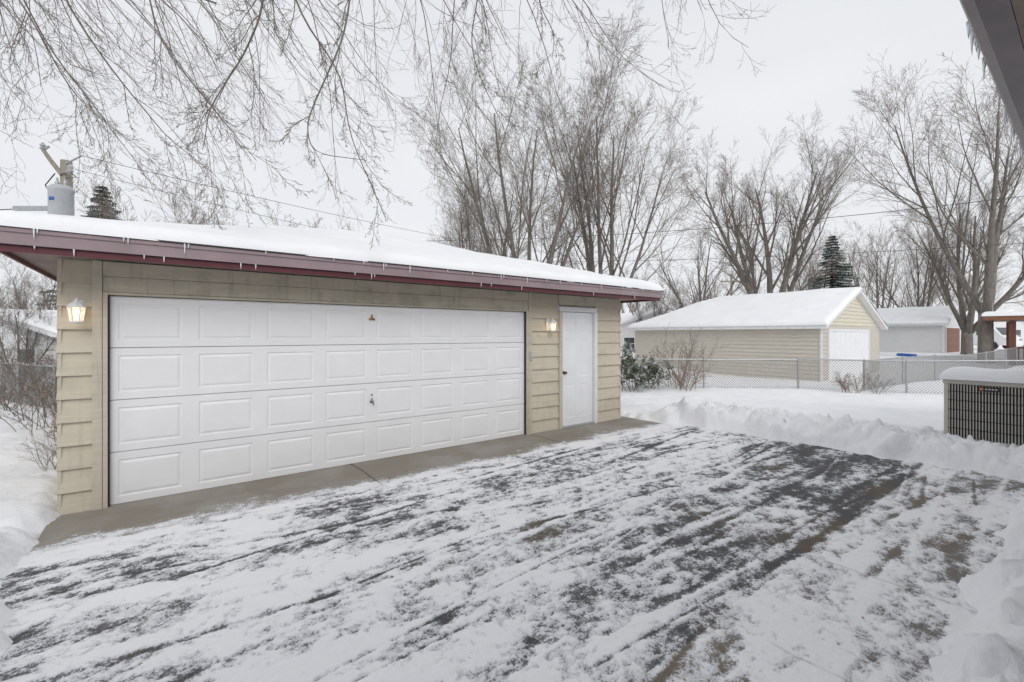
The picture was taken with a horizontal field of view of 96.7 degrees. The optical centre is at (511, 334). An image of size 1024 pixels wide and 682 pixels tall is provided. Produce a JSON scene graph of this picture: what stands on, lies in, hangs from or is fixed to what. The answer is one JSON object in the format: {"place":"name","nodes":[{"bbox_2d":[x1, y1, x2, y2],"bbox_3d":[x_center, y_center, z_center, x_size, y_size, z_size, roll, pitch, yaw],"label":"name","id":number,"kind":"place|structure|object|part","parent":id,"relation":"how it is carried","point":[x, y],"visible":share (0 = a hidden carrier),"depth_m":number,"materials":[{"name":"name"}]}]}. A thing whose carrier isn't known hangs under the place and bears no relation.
{"place":"outdoors","nodes":[
{"label":"outdoors","id":0,"kind":"place"},
{"bbox_2d":[28,416,663,554],"bbox_3d":[-0.724,1.715,6.555,8.496,0.018,1.076,0,0,-38],"label":"concrete apron","id":1,"kind":"object","parent":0,"point":[114,520],"visible":0.98,"depth_m":5.11,"materials":[{"name":"grey concrete"}]},
{"bbox_2d":[0,423,927,681],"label":"driveway","id":2,"kind":"structure","parent":0,"point":[632,556],"depth_m":3.30,"materials":[{"name":"white snow"}]},
{"bbox_2d":[0,345,1023,681],"bbox_3d":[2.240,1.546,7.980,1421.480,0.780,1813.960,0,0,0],"label":"snowy ground","id":3,"kind":"structure","parent":0,"point":[984,643],"depth_m":6.38,"materials":[{"name":"white snow"}]},
{"bbox_2d":[0,360,56,434],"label":"shrub","id":4,"kind":"object","parent":3,"relation":"on","point":[36,388],"visible":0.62,"depth_m":7.83,"materials":[{"name":"brown plant"}]},
{"bbox_2d":[0,345,56,395],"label":"shrub","id":5,"kind":"object","parent":3,"relation":"on","point":[47,358],"visible":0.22,"depth_m":12.02,"materials":[{"name":"brown plant"}]},
{"bbox_2d":[0,308,56,395],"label":"alley garage","id":6,"kind":"structure","parent":3,"relation":"on","point":[44,327],"depth_m":12.90,"materials":[{"name":"white plastic"}]},
{"bbox_2d":[19,346,39,380],"bbox_3d":[-13.832,0.820,13.014,0.860,0.960,0.080,0,0,17],"label":"window","id":7,"kind":"structure","parent":6,"relation":"in","point":[36,352],"depth_m":12.92,"materials":[{"name":"grey glass"}]},
{"bbox_2d":[0,275,56,387],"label":"bare tree","id":8,"kind":"object","parent":3,"relation":"on","point":[26,334],"visible":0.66,"depth_m":12.47,"materials":[{"name":"brown plant"}]},
{"bbox_2d":[0,340,56,420],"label":"shrub","id":9,"kind":"object","parent":3,"relation":"on","point":[31,378],"visible":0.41,"depth_m":9.21,"materials":[{"name":"brown plant"}]},
{"bbox_2d":[0,255,56,309],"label":"bare tree","id":10,"kind":"object","parent":3,"relation":"on","point":[43,294],"visible":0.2,"depth_m":23.66,"materials":[{"name":"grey plant"}]},
{"bbox_2d":[0,341,56,410],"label":"shrub","id":11,"kind":"object","parent":3,"relation":"on","point":[10,368],"visible":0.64,"depth_m":10.49,"materials":[{"name":"brown plant"}]},
{"bbox_2d":[0,272,56,309],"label":"bare tree","id":12,"kind":"object","parent":3,"relation":"on","point":[7,294],"visible":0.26,"depth_m":29.88,"materials":[{"name":"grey plant"}]},
{"bbox_2d":[18,428,56,471],"bbox_3d":[-5.541,1.377,5.489,0.589,0.547,0.586,0,0,25],"label":"shrub","id":13,"kind":"object","parent":3,"relation":"on","point":[53,454],"visible":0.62,"depth_m":5.42,"materials":[{"name":"brown plant"}]},
{"bbox_2d":[26,431,56,452],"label":"shrub","id":14,"kind":"object","parent":3,"relation":"on","point":[47,436],"visible":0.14,"depth_m":6.07,"materials":[{"name":"brown plant"}]},
{"bbox_2d":[38,395,56,441],"bbox_3d":[-6.620,1.282,6.867,1.024,0.771,1.032,0,0,-18],"label":"shrub","id":15,"kind":"object","parent":3,"relation":"on","point":[54,422],"visible":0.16,"depth_m":6.75,"materials":[{"name":"brown plant"}]},
{"bbox_2d":[13,142,82,215],"bbox_3d":[-12.008,-1.469,11.870,1.794,6.981,0.728,0,0,18],"label":"utility pole","id":16,"kind":"object","parent":3,"relation":"on","point":[60,199],"visible":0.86,"depth_m":11.60,"materials":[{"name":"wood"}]},
{"bbox_2d":[75,169,314,227],"bbox_3d":[-4.675,-5.380,26.850,0.011,2.211,33.111,0,0,24],"label":"overhead wire","id":17,"kind":"object","parent":16,"relation":"attached to","point":[187,197],"visible":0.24,"depth_m":14.14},
{"bbox_2d":[84,156,585,256],"bbox_3d":[-2.100,-5.567,24.925,0.013,1.837,31.861,0,0,35],"label":"overhead wire","id":18,"kind":"object","parent":16,"relation":"attached to","point":[275,201],"visible":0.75,"depth_m":15.85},
{"bbox_2d":[0,362,136,409],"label":"chain link fence","id":19,"kind":"object","parent":3,"relation":"on","point":[45,366],"visible":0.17,"depth_m":11.19,"materials":[{"name":"metal"}]},
{"bbox_2d":[37,185,125,309],"bbox_3d":[-27.154,-3.969,30.078,7.072,11.968,8.211,0,0,33],"label":"spruce tree","id":20,"kind":"object","parent":3,"relation":"on","point":[92,212],"visible":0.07,"depth_m":29.79,"materials":[{"name":"green plant"}]},
{"bbox_2d":[73,148,229,224],"bbox_3d":[-13.332,-2.214,17.939,5.175,8.470,8.086,0,0,-21],"label":"bare tree","id":21,"kind":"object","parent":3,"relation":"on","point":[202,221],"visible":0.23,"depth_m":15.62,"materials":[{"name":"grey plant"}]},
{"bbox_2d":[179,196,354,230],"bbox_3d":[-9.820,-1.947,19.219,4.813,7.877,7.520,0,0,44],"label":"bare tree","id":22,"kind":"object","parent":3,"relation":"on","point":[315,225],"visible":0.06,"depth_m":19.36,"materials":[{"name":"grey plant"}]},
{"bbox_2d":[0,211,663,514],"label":"garage","id":23,"kind":"structure","parent":3,"relation":"on","point":[232,354],"depth_m":5.52,"materials":[{"name":"beige wood"}]},
{"bbox_2d":[110,296,523,504],"bbox_3d":[-1.915,0.667,6.209,5.386,2.119,0.101,0,0,-38],"label":"garage door","id":24,"kind":"structure","parent":23,"relation":"in","point":[186,437],"depth_m":5.59,"materials":[{"name":"white paint"}]},
{"bbox_2d":[558,306,597,428],"bbox_3d":[1.244,0.603,8.595,0.989,2.235,0.128,0,0,-38],"label":"door","id":25,"kind":"structure","parent":23,"relation":"in","point":[578,332],"depth_m":8.61,"materials":[{"name":"white paint"}]},
{"bbox_2d":[0,0,774,247],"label":"overhanging tree","id":26,"kind":"object","parent":3,"relation":"on","point":[236,67],"visible":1,"depth_m":6.79,"materials":[{"name":"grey plant"}]},
{"bbox_2d":[425,125,558,260],"bbox_3d":[-1.202,-4.929,26.863,7.872,13.534,11.524,0,0,-15],"label":"bare tree","id":27,"kind":"object","parent":3,"relation":"on","point":[469,220],"visible":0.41,"depth_m":25.52,"materials":[{"name":"brown plant"}]},
{"bbox_2d":[399,13,681,279],"bbox_3d":[-0.064,-5.938,20.307,13.632,16.009,9.311,0,0,38],"label":"bare tree","id":28,"kind":"object","parent":3,"relation":"on","point":[529,228],"visible":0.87,"depth_m":19.26,"materials":[{"name":"grey plant"}]},
{"bbox_2d":[526,3,716,310],"bbox_3d":[4.636,-6.302,22.415,9.064,16.728,13.011,0,0,32],"label":"bare tree","id":29,"kind":"object","parent":3,"relation":"on","point":[589,258],"visible":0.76,"depth_m":20.98,"materials":[{"name":"brown plant"}]},
{"bbox_2d":[620,271,649,312],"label":"bare tree","id":30,"kind":"object","parent":3,"relation":"on","point":[622,311],"visible":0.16,"depth_m":55.59,"materials":[{"name":"grey plant"}]},
{"bbox_2d":[620,340,657,391],"bbox_3d":[3.772,1.008,14.998,1.919,1.766,1.826,0,0,30],"label":"evergreen shrub","id":31,"kind":"object","parent":3,"relation":"on","point":[628,363],"visible":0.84,"depth_m":14.79,"materials":[{"name":"green plant"}]},
{"bbox_2d":[620,309,670,350],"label":"distant house","id":32,"kind":"structure","parent":3,"relation":"on","point":[626,321],"depth_m":34.16,"materials":[{"name":"white plastic"}]},
{"bbox_2d":[623,337,634,350],"bbox_3d":[8.794,0.670,34.150,0.960,1.060,0.080,0,0,-6],"label":"window","id":33,"kind":"structure","parent":32,"relation":"in","point":[632,339],"depth_m":34.12,"materials":[{"name":"grey glass"}]},
{"bbox_2d":[632,352,673,388],"bbox_3d":[4.608,1.222,15.155,1.328,1.284,1.396,0,0,5],"label":"evergreen shrub","id":34,"kind":"object","parent":3,"relation":"on","point":[660,373],"visible":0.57,"depth_m":15.07,"materials":[{"name":"green plant"}]},
{"bbox_2d":[623,264,695,321],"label":"bare tree","id":35,"kind":"object","parent":3,"relation":"on","point":[650,306],"visible":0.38,"depth_m":33.66,"materials":[{"name":"brown plant"}]},
{"bbox_2d":[652,281,707,314],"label":"bare tree","id":36,"kind":"object","parent":3,"relation":"on","point":[675,303],"visible":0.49,"depth_m":31.69,"materials":[{"name":"grey plant"}]},
{"bbox_2d":[636,323,729,386],"bbox_3d":[5.840,0.714,16.096,2.554,2.370,2.538,0,0,-29],"label":"shrub","id":37,"kind":"object","parent":3,"relation":"on","point":[672,353],"visible":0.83,"depth_m":16.01,"materials":[{"name":"brown plant"}]},
{"bbox_2d":[662,280,707,310],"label":"bare tree","id":38,"kind":"object","parent":3,"relation":"on","point":[680,296],"visible":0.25,"depth_m":86.73,"materials":[{"name":"grey plant"}]},
{"bbox_2d":[667,361,710,390],"bbox_3d":[5.816,1.307,14.948,1.474,1.102,1.463,0,0,0],"label":"shrub","id":39,"kind":"object","parent":3,"relation":"on","point":[677,379],"visible":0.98,"depth_m":14.92,"materials":[{"name":"brown plant"}]},
{"bbox_2d":[640,214,764,310],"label":"bare tree","id":40,"kind":"object","parent":3,"relation":"on","point":[699,276],"visible":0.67,"depth_m":40.29,"materials":[{"name":"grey plant"}]},
{"bbox_2d":[679,271,729,303],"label":"bare tree","id":41,"kind":"object","parent":3,"relation":"on","point":[710,295],"visible":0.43,"depth_m":79.83,"materials":[{"name":"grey plant"}]},
{"bbox_2d":[620,358,797,387],"bbox_3d":[6.575,1.355,15.600,6.429,1.154,0.076,0,0,2],"label":"chain link fence","id":42,"kind":"object","parent":3,"relation":"on","point":[703,375],"visible":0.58,"depth_m":15.58,"materials":[{"name":"metal"}]},
{"bbox_2d":[723,274,740,295],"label":"utility pole","id":43,"kind":"object","parent":3,"relation":"on","point":[731,280],"visible":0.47,"depth_m":44.90,"materials":[{"name":"brown wood"}]},
{"bbox_2d":[711,254,803,295],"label":"bare tree","id":44,"kind":"object","parent":3,"relation":"on","point":[741,289],"visible":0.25,"depth_m":69.15,"materials":[{"name":"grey plant"}]},
{"bbox_2d":[628,287,887,381],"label":"neighbour garage","id":45,"kind":"structure","parent":3,"relation":"on","point":[839,323],"depth_m":20.00,"materials":[{"name":"beige plastic"}]},
{"bbox_2d":[827,329,869,379],"bbox_3d":[14.406,0.895,19.410,5.100,2.250,0.080,0,0,-38],"label":"garage door","id":46,"kind":"structure","parent":45,"relation":"in","point":[841,343],"depth_m":19.16,"materials":[{"name":"white paint"}]},
{"bbox_2d":[672,104,896,293],"bbox_3d":[15.106,-5.706,26.723,10.740,14.797,12.130,0,0,33],"label":"bare tree","id":47,"kind":"object","parent":3,"relation":"on","point":[747,282],"visible":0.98,"depth_m":26.49,"materials":[{"name":"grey plant"}]},
{"bbox_2d":[765,243,830,291],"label":"bare tree","id":48,"kind":"object","parent":3,"relation":"on","point":[802,276],"visible":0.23,"depth_m":59.45,"materials":[{"name":"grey plant"}]},
{"bbox_2d":[775,230,866,290],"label":"bare tree","id":49,"kind":"object","parent":3,"relation":"on","point":[812,270],"visible":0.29,"depth_m":50.98,"materials":[{"name":"grey plant"}]},
{"bbox_2d":[807,236,863,289],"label":"spruce tree","id":50,"kind":"object","parent":3,"relation":"on","point":[838,278],"visible":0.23,"depth_m":31.11,"materials":[{"name":"green plant"}]},
{"bbox_2d":[830,369,869,392],"bbox_3d":[10.657,1.445,14.456,1.097,0.826,1.106,0,0,33],"label":"shrub","id":51,"kind":"object","parent":3,"relation":"on","point":[843,386],"visible":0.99,"depth_m":14.32,"materials":[{"name":"brown plant"}]},
{"bbox_2d":[821,216,913,307],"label":"bare tree","id":52,"kind":"object","parent":3,"relation":"on","point":[856,282],"visible":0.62,"depth_m":41.82,"materials":[{"name":"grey plant"}]},
{"bbox_2d":[861,366,896,393],"bbox_3d":[11.411,1.423,14.180,0.982,0.911,0.976,0,0,37],"label":"shrub","id":53,"kind":"object","parent":3,"relation":"on","point":[875,384],"visible":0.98,"depth_m":14.17,"materials":[{"name":"brown plant"}]},
{"bbox_2d":[842,196,971,307],"bbox_3d":[31.808,-4.762,35.957,9.758,12.546,6.798,0,0,0],"label":"bare tree","id":54,"kind":"object","parent":3,"relation":"on","point":[926,275],"visible":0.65,"depth_m":36.10,"materials":[{"name":"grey plant"}]},
{"bbox_2d":[896,353,917,355],"bbox_3d":[24.297,1.761,28.005,0.695,1.218,0.817,0,0,-29],"label":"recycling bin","id":55,"kind":"object","parent":3,"relation":"on","point":[901,354],"visible":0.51,"depth_m":27.84,"materials":[{"name":"blue plastic"}]},
{"bbox_2d":[880,273,937,307],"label":"bare tree","id":56,"kind":"object","parent":3,"relation":"on","point":[890,305],"visible":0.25,"depth_m":72.96,"materials":[{"name":"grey plant"}]},
{"bbox_2d":[797,357,1023,393],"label":"chain link fence","id":57,"kind":"object","parent":3,"relation":"on","point":[894,361],"visible":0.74,"depth_m":14.35,"materials":[{"name":"metal"}]},
{"bbox_2d":[892,276,939,306],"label":"bare tree","id":58,"kind":"object","parent":3,"relation":"on","point":[908,301],"visible":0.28,"depth_m":83.56,"materials":[{"name":"plant"}]},
{"bbox_2d":[876,305,960,352],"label":"white garage","id":59,"kind":"structure","parent":3,"relation":"on","point":[933,329],"depth_m":32.52,"materials":[{"name":"plastic"}]},
{"bbox_2d":[945,326,959,352],"bbox_3d":[31.901,0.520,32.942,5.000,2.200,0.080,0,0,-38],"label":"garage door","id":60,"kind":"structure","parent":59,"relation":"in","point":[952,334],"depth_m":32.74,"materials":[{"name":"brown paint"}]},
{"bbox_2d":[838,48,1023,363],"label":"bare tree","id":61,"kind":"object","parent":3,"relation":"on","point":[985,341],"visible":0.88,"depth_m":24.50,"materials":[{"name":"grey plant"}]},
{"bbox_2d":[863,345,1023,390],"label":"chain link fence","id":62,"kind":"object","parent":3,"relation":"on","point":[1006,356],"visible":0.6,"depth_m":18.17,"materials":[{"name":"metal"}]},
{"bbox_2d":[889,168,1023,354],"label":"bare tree","id":63,"kind":"object","parent":3,"relation":"on","point":[968,326],"visible":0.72,"depth_m":29.78,"materials":[{"name":"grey plant"}]},
{"bbox_2d":[914,229,1014,316],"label":"bare tree","id":64,"kind":"object","parent":3,"relation":"on","point":[969,283],"visible":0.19,"depth_m":45.92,"materials":[{"name":"plant"}]},
{"bbox_2d":[950,274,1007,310],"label":"bare tree","id":65,"kind":"object","parent":3,"relation":"on","point":[969,298],"visible":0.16,"depth_m":61.54,"materials":[{"name":"plant"}]},
{"bbox_2d":[939,366,1023,446],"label":"air conditioner","id":66,"kind":"object","parent":3,"relation":"on","point":[985,404],"visible":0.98,"depth_m":6.58,"materials":[{"name":"grey metal"}]},
{"bbox_2d":[959,0,1023,157],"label":"house","id":67,"kind":"structure","parent":3,"relation":"on","point":[996,31],"depth_m":1.93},
{"bbox_2d":[966,310,1023,344],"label":"distant house","id":68,"kind":"structure","parent":3,"relation":"on","point":[1019,329],"depth_m":54.87,"materials":[{"name":"white plastic"}]},
{"bbox_2d":[1016,329,1020,336],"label":"window","id":69,"kind":"structure","parent":68,"relation":"in","point":[1018,331],"depth_m":54.81,"materials":[{"name":"grey glass"}]},
{"bbox_2d":[973,327,1022,348],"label":"parked van","id":70,"kind":"object","parent":3,"relation":"on","point":[999,335],"visible":0.27,"depth_m":38.04,"materials":[{"name":"white paint"}]},
{"bbox_3d":[41.306,-0.284,38.803,1.914,0.650,1.670,0,0,-14],"label":"window","id":71,"kind":"part","parent":70,"relation":"part of","materials":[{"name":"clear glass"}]},
{"bbox_2d":[981,311,1023,364],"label":"garden shelter","id":72,"kind":"object","parent":3,"relation":"on","point":[1010,318],"visible":0.75,"depth_m":23.60,"materials":[{"name":"red wood"}]},
{"bbox_2d":[0,0,1023,313],"label":"sky","id":73,"kind":"structure","parent":0,"point":[809,53],"materials":[{"name":"white"}]},
{"bbox_2d":[452,196,1023,240],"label":"overhead wire","id":74,"kind":"object","parent":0,"point":[809,219],"visible":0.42,"depth_m":24.31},
{"bbox_2d":[573,243,1021,261],"bbox_3d":[9.750,-5.159,28.500,38.540,1.466,0.023,0,0,23],"label":"overhead wire","id":75,"kind":"object","parent":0,"point":[834,253],"visible":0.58,"depth_m":24.97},
{"bbox_2d":[635,463,1023,681],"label":"concrete walkway","id":76,"kind":"structure","parent":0,"point":[885,574],"depth_m":2.94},
{"bbox_2d":[862,487,987,618],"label":"fallen leaves","id":77,"kind":"object","parent":76,"relation":"on","point":[943,506],"visible":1,"depth_m":4.55,"materials":[{"name":"brown plant"}]}
]}

